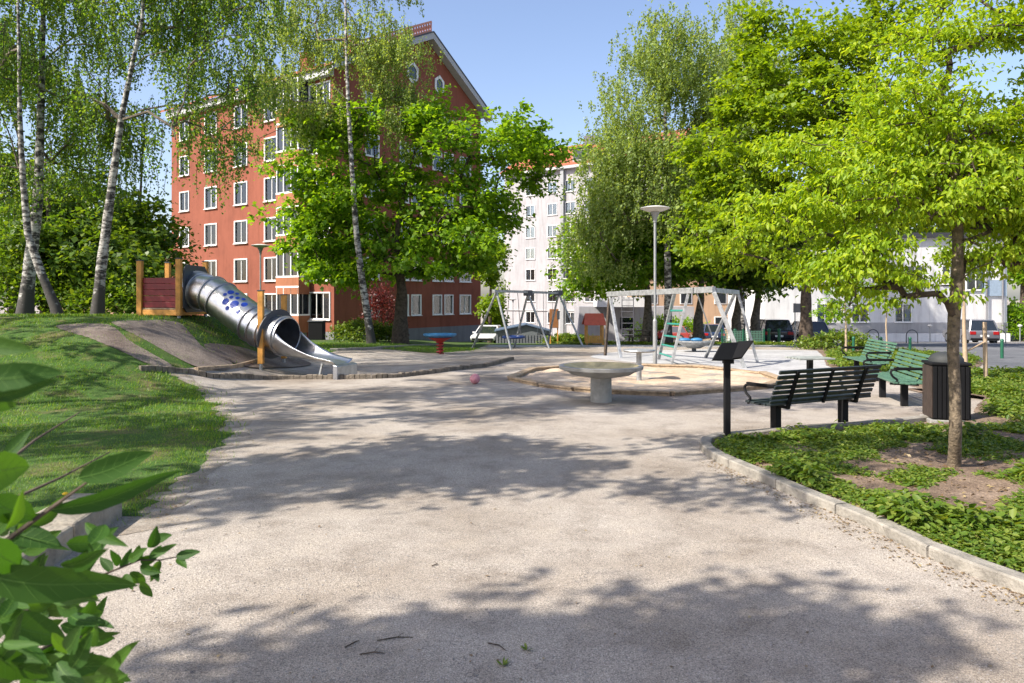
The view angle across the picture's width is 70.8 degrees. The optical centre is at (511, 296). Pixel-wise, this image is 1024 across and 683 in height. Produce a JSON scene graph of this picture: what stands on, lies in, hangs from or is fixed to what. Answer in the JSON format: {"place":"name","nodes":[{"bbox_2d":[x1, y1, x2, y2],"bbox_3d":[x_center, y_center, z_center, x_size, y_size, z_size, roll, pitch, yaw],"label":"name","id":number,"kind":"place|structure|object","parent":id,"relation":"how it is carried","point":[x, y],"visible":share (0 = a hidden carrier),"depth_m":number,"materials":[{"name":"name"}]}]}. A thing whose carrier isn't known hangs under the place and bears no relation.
{"place":"outdoors","nodes":[
{"label":"outdoors","id":0,"kind":"place"},
{"bbox_2d":[55,323,170,365],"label":"dirt path","id":1,"kind":"structure","parent":0,"point":[110,333],"depth_m":14.97,"materials":[{"name":"brown soil"}]},
{"bbox_2d":[112,320,231,369],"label":"dirt path","id":2,"kind":"structure","parent":0,"point":[166,336],"depth_m":16.07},
{"bbox_2d":[0,314,491,515],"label":"lawn","id":3,"kind":"structure","parent":0,"point":[102,350],"depth_m":11.52,"materials":[{"name":"green plant"}]},
{"bbox_2d":[0,0,50,137],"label":"birch tree","id":4,"kind":"object","parent":3,"relation":"on","point":[3,33],"visible":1,"depth_m":17.36,"materials":[{"name":"green plant"}]},
{"bbox_2d":[0,526,72,565],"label":"stone block","id":5,"kind":"structure","parent":3,"relation":"on","point":[63,537],"depth_m":4.80,"materials":[{"name":"grey stone"}]},
{"bbox_2d":[0,255,87,313],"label":"shrub","id":6,"kind":"object","parent":3,"relation":"on","point":[5,280],"visible":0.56,"depth_m":26.61,"materials":[{"name":"green plant"}]},
{"bbox_2d":[0,9,91,312],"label":"broadleaf tree","id":7,"kind":"object","parent":3,"relation":"on","point":[4,199],"visible":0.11,"depth_m":33.99,"materials":[{"name":"green plant"}]},
{"bbox_2d":[0,0,113,314],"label":"birch tree","id":8,"kind":"object","parent":3,"relation":"on","point":[25,176],"visible":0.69,"depth_m":22.31,"materials":[{"name":"green plant"}]},
{"bbox_2d":[1,0,152,314],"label":"birch tree","id":9,"kind":"object","parent":3,"relation":"on","point":[26,301],"visible":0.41,"depth_m":24.31,"materials":[{"name":"green plant"}]},
{"bbox_2d":[37,493,121,537],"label":"stone block","id":10,"kind":"structure","parent":3,"relation":"on","point":[107,516],"depth_m":5.25,"materials":[{"name":"grey stone"}]},
{"bbox_2d":[0,144,174,313],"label":"broadleaf tree","id":11,"kind":"object","parent":3,"relation":"on","point":[71,247],"visible":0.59,"depth_m":27.85,"materials":[{"name":"green plant"}]},
{"bbox_2d":[2,166,189,307],"bbox_3d":[-22.655,-3.415,37.886,9.239,9.744,8.256,0,0,27],"label":"broadleaf tree","id":12,"kind":"object","parent":3,"relation":"on","point":[79,204],"visible":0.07,"depth_m":36.60,"materials":[{"name":"green plant"}]},
{"bbox_2d":[41,265,159,314],"bbox_3d":[-15.183,0.076,26.976,5.362,2.510,3.339,0,0,0],"label":"shrub","id":13,"kind":"object","parent":3,"relation":"on","point":[121,290],"visible":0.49,"depth_m":26.41,"materials":[{"name":"green plant"}]},
{"bbox_2d":[0,428,249,524],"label":"grass","id":14,"kind":"structure","parent":3,"relation":"on","point":[205,438],"depth_m":7.92,"materials":[{"name":"green plant"}]},
{"bbox_2d":[69,156,213,313],"bbox_3d":[-18.836,-3.269,35.740,6.216,9.163,7.440,0,0,0],"label":"broadleaf tree","id":15,"kind":"object","parent":3,"relation":"on","point":[142,224],"visible":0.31,"depth_m":35.12,"materials":[{"name":"green plant"}]},
{"bbox_2d":[136,258,208,317],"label":"play platform","id":16,"kind":"structure","parent":3,"relation":"on","point":[165,296],"depth_m":18.52,"materials":[{"name":"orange wood"}]},
{"bbox_2d":[36,0,310,314],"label":"birch tree","id":17,"kind":"object","parent":3,"relation":"on","point":[194,33],"visible":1,"depth_m":21.49,"materials":[{"name":"green plant"}]},
{"bbox_2d":[0,312,485,352],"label":"lawn grass","id":18,"kind":"structure","parent":3,"relation":"on","point":[351,345],"depth_m":19.49,"materials":[{"name":"green plant"}]},
{"bbox_2d":[308,320,325,339],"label":"rubbish container","id":19,"kind":"object","parent":3,"relation":"on","point":[316,329],"visible":0.8,"depth_m":46.15,"materials":[{"name":"black metal"}]},
{"bbox_2d":[230,0,444,343],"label":"birch tree","id":20,"kind":"object","parent":3,"relation":"on","point":[381,50],"visible":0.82,"depth_m":31.49,"materials":[{"name":"green plant"}]},
{"bbox_2d":[326,317,390,341],"bbox_3d":[-7.266,1.539,33.895,3.217,1.426,2.458,0,0,0],"label":"shrub","id":21,"kind":"object","parent":3,"relation":"on","point":[348,328],"visible":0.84,"depth_m":33.65,"materials":[{"name":"green plant"}]},
{"bbox_2d":[353,278,410,334],"bbox_3d":[-7.045,0.729,39.967,2.943,3.530,2.928,0,0,25],"label":"shrub","id":22,"kind":"object","parent":3,"relation":"on","point":[378,302],"visible":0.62,"depth_m":39.62,"materials":[{"name":"red plant"}]},
{"bbox_2d":[374,320,392,341],"bbox_3d":[-6.162,1.650,34.541,1.814,1.124,2.102,0,0,-27],"label":"shrub","id":23,"kind":"object","parent":3,"relation":"on","point":[387,329],"visible":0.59,"depth_m":34.13,"materials":[{"name":"green plant"}]},
{"bbox_2d":[241,84,592,343],"bbox_3d":[-4.101,-3.741,33.124,15.413,12.193,8.042,0,0,0],"label":"maple tree","id":24,"kind":"object","parent":3,"relation":"on","point":[331,204],"visible":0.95,"depth_m":32.05,"materials":[{"name":"green plant"}]},
{"bbox_2d":[470,325,500,342],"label":"parked car","id":25,"kind":"object","parent":3,"relation":"on","point":[487,333],"visible":0.56,"depth_m":48.06,"materials":[{"name":"white paint"}]},
{"bbox_2d":[468,233,512,342],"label":"broadleaf tree","id":26,"kind":"object","parent":3,"relation":"on","point":[492,283],"visible":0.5,"depth_m":52.00,"materials":[{"name":"green plant"}]},
{"bbox_2d":[204,343,310,367],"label":"dirt path","id":27,"kind":"structure","parent":0,"point":[233,355],"depth_m":17.86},
{"bbox_2d":[0,300,1023,682],"bbox_3d":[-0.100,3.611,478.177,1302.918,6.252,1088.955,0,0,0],"label":"ground","id":28,"kind":"structure","parent":0,"point":[496,398],"depth_m":4.86,"materials":[{"name":"grey gravel"}]},
{"bbox_2d":[0,337,199,682],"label":"leafy shrub","id":29,"kind":"object","parent":28,"relation":"on","point":[36,594],"visible":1,"depth_m":0.93,"materials":[{"name":"green plant"}]},
{"bbox_2d":[108,372,259,535],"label":"dirt","id":30,"kind":"structure","parent":28,"relation":"on","point":[150,521],"depth_m":6.81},
{"bbox_2d":[194,358,257,370],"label":"kerb","id":31,"kind":"structure","parent":28,"relation":"on","point":[212,368],"depth_m":16.07,"materials":[{"name":"grey wood"}]},
{"bbox_2d":[185,271,356,379],"bbox_3d":[-6.158,0.612,18.293,5.430,2.629,1.849,0,0,30],"label":"tube slide","id":32,"kind":"object","parent":28,"relation":"on","point":[264,330],"visible":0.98,"depth_m":17.84,"materials":[{"name":"metal"}]},
{"bbox_2d":[160,21,491,341],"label":"apartment block","id":33,"kind":"structure","parent":28,"relation":"on","point":[230,236],"depth_m":54.51,"materials":[{"name":"red brick"}]},
{"bbox_2d":[178,191,189,212],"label":"window","id":34,"kind":"structure","parent":33,"relation":"in","point":[184,197],"depth_m":58.93,"materials":[{"name":"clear glass"}]},
{"bbox_2d":[203,186,216,209],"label":"window","id":35,"kind":"structure","parent":33,"relation":"in","point":[208,204],"depth_m":56.74,"materials":[{"name":"white glass"}]},
{"bbox_2d":[203,223,216,246],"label":"window","id":36,"kind":"structure","parent":33,"relation":"in","point":[210,230],"depth_m":56.73,"materials":[{"name":"white glass"}]},
{"bbox_2d":[234,181,247,205],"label":"window","id":37,"kind":"structure","parent":33,"relation":"in","point":[241,198],"depth_m":54.24,"materials":[{"name":"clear glass"}]},
{"bbox_2d":[234,220,247,243],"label":"window","id":38,"kind":"structure","parent":33,"relation":"in","point":[241,226],"depth_m":54.24,"materials":[{"name":"clear glass"}]},
{"bbox_2d":[234,258,247,281],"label":"window","id":39,"kind":"structure","parent":33,"relation":"in","point":[240,265],"depth_m":54.24,"materials":[{"name":"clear glass"}]},
{"bbox_2d":[263,176,275,202],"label":"window","id":40,"kind":"structure","parent":33,"relation":"in","point":[269,185],"depth_m":52.22,"materials":[{"name":"clear glass"}]},
{"bbox_2d":[263,257,275,281],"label":"window","id":41,"kind":"structure","parent":33,"relation":"in","point":[269,262],"depth_m":52.22,"materials":[{"name":"clear glass"}]},
{"bbox_2d":[264,217,275,241],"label":"window","id":42,"kind":"structure","parent":33,"relation":"in","point":[269,233],"depth_m":52.22,"materials":[{"name":"clear glass"}]},
{"bbox_2d":[308,292,330,320],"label":"window","id":43,"kind":"structure","parent":33,"relation":"in","point":[319,303],"depth_m":48.99,"materials":[{"name":"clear glass"}]},
{"bbox_2d":[411,294,422,315],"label":"window","id":44,"kind":"structure","parent":33,"relation":"in","point":[416,299],"depth_m":54.64,"materials":[{"name":"clear glass"}]},
{"bbox_2d":[459,295,470,314],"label":"window","id":45,"kind":"structure","parent":33,"relation":"in","point":[464,300],"depth_m":59.22,"materials":[{"name":"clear glass"}]},
{"bbox_2d":[139,357,513,379],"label":"kerb","id":46,"kind":"structure","parent":28,"relation":"on","point":[172,369],"depth_m":16.66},
{"bbox_2d":[330,344,437,350],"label":"kerb","id":47,"kind":"structure","parent":28,"relation":"on","point":[356,348],"depth_m":26.34,"materials":[{"name":"concrete"}]},
{"bbox_2d":[423,333,456,353],"bbox_3d":[-2.680,1.747,26.800,1.240,0.760,1.240,0,0,0],"label":"spinning disc","id":48,"kind":"object","parent":28,"relation":"on","point":[439,338],"visible":1,"depth_m":26.58,"materials":[{"name":"blue plastic"}]},
{"bbox_2d":[472,290,583,349],"bbox_3d":[0.812,1.090,33.225,2.497,2.831,5.685,0,0,43],"label":"swing set","id":49,"kind":"object","parent":28,"relation":"on","point":[529,293],"visible":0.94,"depth_m":32.79,"materials":[{"name":"metal"}]},
{"bbox_2d":[536,332,604,343],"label":"shrub","id":50,"kind":"object","parent":28,"relation":"on","point":[562,337],"visible":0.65,"depth_m":43.20,"materials":[{"name":"green plant"}]},
{"bbox_2d":[128,372,1023,678],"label":"leaf litter","id":51,"kind":"object","parent":28,"relation":"on","point":[742,554],"visible":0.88,"depth_m":5.11,"materials":[{"name":"brown plant"}]},
{"bbox_2d":[500,129,691,336],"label":"white apartment block","id":52,"kind":"structure","parent":28,"relation":"on","point":[531,260],"depth_m":99.19,"materials":[{"name":"paint"}]},
{"bbox_2d":[559,362,643,402],"bbox_3d":[1.578,1.579,12.765,1.490,0.746,1.490,0,0,0],"label":"concrete basin","id":53,"kind":"object","parent":28,"relation":"on","point":[601,375],"visible":0.98,"depth_m":12.59,"materials":[{"name":"grey concrete"}]},
{"bbox_2d":[574,297,693,339],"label":"annex","id":54,"kind":"object","parent":28,"relation":"on","point":[598,306],"visible":0.3,"depth_m":75.10,"materials":[{"name":"paint"}]},
{"bbox_2d":[540,204,731,341],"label":"lime tree","id":55,"kind":"object","parent":28,"relation":"on","point":[645,275],"visible":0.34,"depth_m":41.51,"materials":[{"name":"green plant"}]},
{"bbox_2d":[490,343,791,344],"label":"verge","id":56,"kind":"structure","parent":28,"relation":"on","point":[579,344],"depth_m":38.65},
{"bbox_2d":[582,313,605,344],"bbox_3d":[4.385,1.731,38.500,1.200,1.715,1.200,0,0,0],"label":"playhouse","id":57,"kind":"object","parent":56,"relation":"on","point":[593,318],"visible":0.96,"depth_m":38.05,"materials":[{"name":"yellow wood"}]},
{"bbox_2d":[546,0,777,343],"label":"birch tree","id":58,"kind":"object","parent":56,"relation":"on","point":[624,189],"visible":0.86,"depth_m":39.04,"materials":[{"name":"green plant"}]},
{"bbox_2d":[556,339,793,344],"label":"verge plants","id":59,"kind":"object","parent":56,"relation":"on","point":[755,342],"visible":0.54,"depth_m":38.68,"materials":[{"name":"green plant"}]},
{"bbox_2d":[721,329,764,342],"bbox_3d":[12.512,2.180,39.000,2.345,0.900,0.070,0,0,0],"label":"fence","id":60,"kind":"object","parent":56,"relation":"on","point":[742,338],"visible":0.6,"depth_m":38.99,"materials":[{"name":"green metal"}]},
{"bbox_2d":[507,363,786,395],"bbox_3d":[2.996,1.921,17.088,6.390,0.329,6.450,0,0,-30],"label":"sandbox frame","id":61,"kind":"object","parent":28,"relation":"on","point":[516,377],"visible":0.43,"depth_m":14.57,"materials":[{"name":"grey concrete"}]},
{"bbox_2d":[521,366,772,389],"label":"sand","id":62,"kind":"structure","parent":61,"relation":"in","point":[672,378],"depth_m":16.51,"materials":[{"name":"beige sand"}]},
{"bbox_2d":[623,348,654,379],"bbox_3d":[2.893,1.623,16.403,0.740,0.858,0.740,0,0,0],"label":"sand table","id":63,"kind":"object","parent":62,"relation":"on","point":[638,351],"visible":0.86,"depth_m":16.35,"materials":[{"name":"metal"}]},
{"bbox_2d":[640,205,669,363],"bbox_3d":[4.032,-0.251,20.300,0.850,4.650,0.850,0,0,0],"label":"street lamp","id":64,"kind":"object","parent":28,"relation":"on","point":[654,210],"visible":0.99,"depth_m":20.25,"materials":[{"name":"white metal"}]},
{"bbox_2d":[487,345,841,346],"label":"footpath","id":65,"kind":"structure","parent":28,"relation":"on","point":[621,346],"depth_m":34.87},
{"bbox_2d":[623,313,706,340],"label":"hedge shrub","id":66,"kind":"object","parent":28,"relation":"on","point":[660,320],"visible":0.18,"depth_m":65.67,"materials":[{"name":"green plant"}]},
{"bbox_2d":[657,325,692,339],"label":"parked car","id":67,"kind":"object","parent":28,"relation":"on","point":[686,332],"visible":0.37,"depth_m":63.94,"materials":[{"name":"red paint"}]},
{"bbox_2d":[627,279,727,337],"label":"peach house","id":68,"kind":"structure","parent":28,"relation":"on","point":[712,312],"depth_m":88.00,"materials":[{"name":"paint"}]},
{"bbox_2d":[645,143,737,338],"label":"street tree","id":69,"kind":"object","parent":28,"relation":"on","point":[698,329],"visible":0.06,"depth_m":43.71,"materials":[{"name":"green plant"}]},
{"bbox_2d":[703,324,725,340],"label":"parked car","id":70,"kind":"object","parent":28,"relation":"on","point":[713,327],"visible":0.36,"depth_m":58.14,"materials":[{"name":"blue paint"}]},
{"bbox_2d":[676,0,802,340],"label":"birch tree","id":71,"kind":"object","parent":28,"relation":"on","point":[725,31],"visible":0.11,"depth_m":49.49,"materials":[{"name":"green plant"}]},
{"bbox_2d":[689,212,793,341],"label":"street tree","id":72,"kind":"object","parent":28,"relation":"on","point":[736,315],"visible":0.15,"depth_m":44.02,"materials":[{"name":"green plant"}]},
{"bbox_2d":[722,168,826,341],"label":"street tree","id":73,"kind":"object","parent":28,"relation":"on","point":[755,322],"visible":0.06,"depth_m":44.04,"materials":[{"name":"green plant"}]},
{"bbox_2d":[658,0,960,347],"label":"maple tree","id":74,"kind":"object","parent":28,"relation":"on","point":[801,106],"visible":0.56,"depth_m":32.02,"materials":[{"name":"green plant"}]},
{"bbox_2d":[785,356,834,392],"bbox_3d":[5.750,1.527,13.900,0.720,0.729,0.555,0,0,-8],"label":"slatted table","id":75,"kind":"object","parent":28,"relation":"on","point":[809,361],"visible":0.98,"depth_m":13.85,"materials":[{"name":"grey concrete"}]},
{"bbox_2d":[743,364,881,427],"bbox_3d":[4.061,1.377,9.702,1.900,0.911,0.675,0,0,-26],"label":"park bench","id":76,"kind":"object","parent":28,"relation":"on","point":[778,402],"visible":0.97,"depth_m":9.47,"materials":[{"name":"black metal"}]},
{"bbox_2d":[699,415,1023,594],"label":"kerb","id":77,"kind":"structure","parent":28,"relation":"on","point":[984,570],"depth_m":5.60,"materials":[{"name":"concrete"}]},
{"bbox_2d":[712,420,1023,572],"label":"ground cover","id":78,"kind":"object","parent":28,"relation":"on","point":[1003,545],"visible":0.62,"depth_m":6.99,"materials":[{"name":"green plant"}]},
{"bbox_2d":[728,233,1007,340],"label":"pale house","id":79,"kind":"structure","parent":28,"relation":"on","point":[929,311],"depth_m":59.60,"materials":[{"name":"paint"}]},
{"bbox_2d":[714,378,1023,443],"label":"back ground cover","id":80,"kind":"object","parent":28,"relation":"on","point":[1007,401],"visible":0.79,"depth_m":9.02,"materials":[{"name":"green plant"}]},
{"bbox_2d":[841,338,896,380],"bbox_3d":[8.349,1.477,16.893,0.675,0.911,1.800,0,0,8],"label":"park bench","id":81,"kind":"object","parent":28,"relation":"on","point":[861,358],"visible":0.86,"depth_m":16.83,"materials":[{"name":"green wood"}]},
{"bbox_2d":[773,333,1009,341],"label":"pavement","id":82,"kind":"structure","parent":28,"relation":"on","point":[922,337],"depth_m":58.75,"materials":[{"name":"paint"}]},
{"bbox_2d":[794,143,992,232],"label":"broadleaf tree","id":83,"kind":"object","parent":28,"relation":"on","point":[940,230],"visible":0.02,"depth_m":76.36,"materials":[{"name":"green plant"}]},
{"bbox_2d":[863,348,929,405],"bbox_3d":[6.776,1.420,12.708,0.675,0.911,1.800,0,0,13],"label":"park bench","id":84,"kind":"object","parent":28,"relation":"on","point":[892,376],"visible":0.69,"depth_m":12.45,"materials":[{"name":"green wood"}]},
{"bbox_2d":[921,352,971,422],"bbox_3d":[6.300,1.304,10.450,0.554,1.025,0.492,0,0,14],"label":"litter bin","id":85,"kind":"object","parent":28,"relation":"on","point":[935,395],"visible":0.75,"depth_m":10.27,"materials":[{"name":"metal"}]},
{"bbox_2d":[993,216,1023,308],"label":"broadleaf tree","id":86,"kind":"object","parent":28,"relation":"on","point":[1019,279],"visible":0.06,"depth_m":74.60,"materials":[{"name":"green plant"}]},
{"bbox_2d":[998,296,1023,339],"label":"hedge shrub","id":87,"kind":"object","parent":28,"relation":"on","point":[1015,312],"visible":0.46,"depth_m":59.94,"materials":[{"name":"green plant"}]},
{"bbox_2d":[0,0,1023,301],"label":"sky","id":88,"kind":"structure","parent":0,"point":[546,53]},
{"bbox_2d":[591,349,841,375],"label":"pavement","id":89,"kind":"structure","parent":0,"point":[774,361],"depth_m":23.54,"materials":[{"name":"beige sand"}]},
{"bbox_2d":[603,286,758,367],"bbox_3d":[5.646,0.927,23.109,3.033,2.445,6.652,0,0,-20],"label":"climbing frame","id":90,"kind":"object","parent":89,"relation":"on","point":[714,290],"visible":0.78,"depth_m":22.22,"materials":[{"name":"metal"}]},
{"bbox_2d":[675,338,711,351],"bbox_3d":[7.204,1.911,28.500,1.440,0.607,1.440,0,0,0],"label":"merry go round","id":91,"kind":"object","parent":89,"relation":"on","point":[694,344],"visible":0.95,"depth_m":28.17,"materials":[{"name":"metal"}]},
{"bbox_2d":[599,340,1023,343],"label":"street","id":92,"kind":"structure","parent":0,"point":[922,342],"depth_m":54.41,"materials":[{"name":"grey asphalt"}]},
{"bbox_2d":[749,318,793,341],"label":"parked car","id":93,"kind":"object","parent":92,"relation":"on","point":[785,327],"visible":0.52,"depth_m":45.37,"materials":[{"name":"black paint"}]},
{"bbox_2d":[791,321,828,341],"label":"parked car","id":94,"kind":"object","parent":92,"relation":"on","point":[818,326],"visible":0.18,"depth_m":46.26,"materials":[{"name":"blue paint"}]},
{"bbox_2d":[942,319,999,342],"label":"parked car","id":95,"kind":"object","parent":92,"relation":"on","point":[973,330],"visible":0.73,"depth_m":45.37,"materials":[{"name":"silver metal"}]},
{"bbox_2d":[712,386,1023,572],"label":"flowerbed soil","id":96,"kind":"structure","parent":0,"point":[972,483],"depth_m":7.14,"materials":[{"name":"brown soil"}]},
{"bbox_2d":[711,340,753,435],"bbox_3d":[2.764,1.185,9.046,0.678,1.266,0.224,0,0,-17],"label":"information stand","id":97,"kind":"object","parent":96,"relation":"on","point":[727,354],"visible":0.83,"depth_m":8.99,"materials":[{"name":"black metal"}]},
{"bbox_2d":[676,0,1023,466],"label":"elm tree","id":98,"kind":"object","parent":96,"relation":"on","point":[966,183],"visible":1,"depth_m":7.03,"materials":[{"name":"green plant"}]},
{"bbox_2d":[718,428,1022,559],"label":"dead leaves","id":99,"kind":"object","parent":96,"relation":"on","point":[909,455],"visible":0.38,"depth_m":6.96,"materials":[{"name":"brown plant"}]},
{"bbox_2d":[766,455,1023,530],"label":"bright ground cover","id":100,"kind":"object","parent":96,"relation":"on","point":[914,507],"visible":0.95,"depth_m":5.48,"materials":[{"name":"green plant"}]},
{"bbox_2d":[816,348,1022,392],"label":"back flowerbed soil","id":101,"kind":"structure","parent":0,"point":[821,351],"depth_m":20.90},
{"bbox_2d":[786,328,884,349],"bbox_3d":[14.105,1.856,31.048,4.336,1.068,2.233,0,0,0],"label":"shrub","id":102,"kind":"object","parent":101,"relation":"on","point":[824,340],"visible":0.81,"depth_m":30.66,"materials":[{"name":"green plant"}]},
{"bbox_2d":[804,277,876,351],"bbox_3d":[11.362,0.632,24.902,2.620,3.307,2.273,0,0,0],"label":"young tree","id":103,"kind":"object","parent":101,"relation":"on","point":[828,313],"visible":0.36,"depth_m":24.98,"materials":[{"name":"green plant"}]},
{"bbox_2d":[869,266,916,350],"bbox_3d":[12.795,0.417,23.927,1.790,3.692,1.590,0,0,-41],"label":"young tree","id":104,"kind":"object","parent":101,"relation":"on","point":[885,307],"visible":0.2,"depth_m":23.98,"materials":[{"name":"green plant"}]},
{"bbox_2d":[823,345,1023,384],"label":"ground cover","id":105,"kind":"object","parent":101,"relation":"on","point":[1012,375],"visible":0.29,"depth_m":18.93,"materials":[{"name":"green plant"}]},
{"bbox_2d":[926,231,1000,361],"bbox_3d":[9.751,0.317,15.405,1.615,3.559,1.663,0,0,0],"label":"young tree","id":106,"kind":"object","parent":101,"relation":"on","point":[941,256],"visible":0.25,"depth_m":15.47,"materials":[{"name":"green plant"}]},
{"bbox_2d":[968,322,987,377],"bbox_3d":[10.110,1.272,15.672,0.722,1.449,0.098,0,0,-25],"label":"tree stake","id":107,"kind":"object","parent":101,"relation":"on","point":[985,350],"visible":0.78,"depth_m":15.76,"materials":[{"name":"brown wood"}]},
{"bbox_2d":[835,343,1023,368],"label":"path","id":108,"kind":"structure","parent":0,"point":[1013,355],"depth_m":29.51,"materials":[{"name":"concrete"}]},
{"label":"yard","id":109,"kind":"structure","parent":0,"visible":0},
{"bbox_2d":[494,323,551,342],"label":"garden shed","id":110,"kind":"structure","parent":109,"relation":"on","point":[531,333],"depth_m":45.50,"materials":[{"name":"white wood"}]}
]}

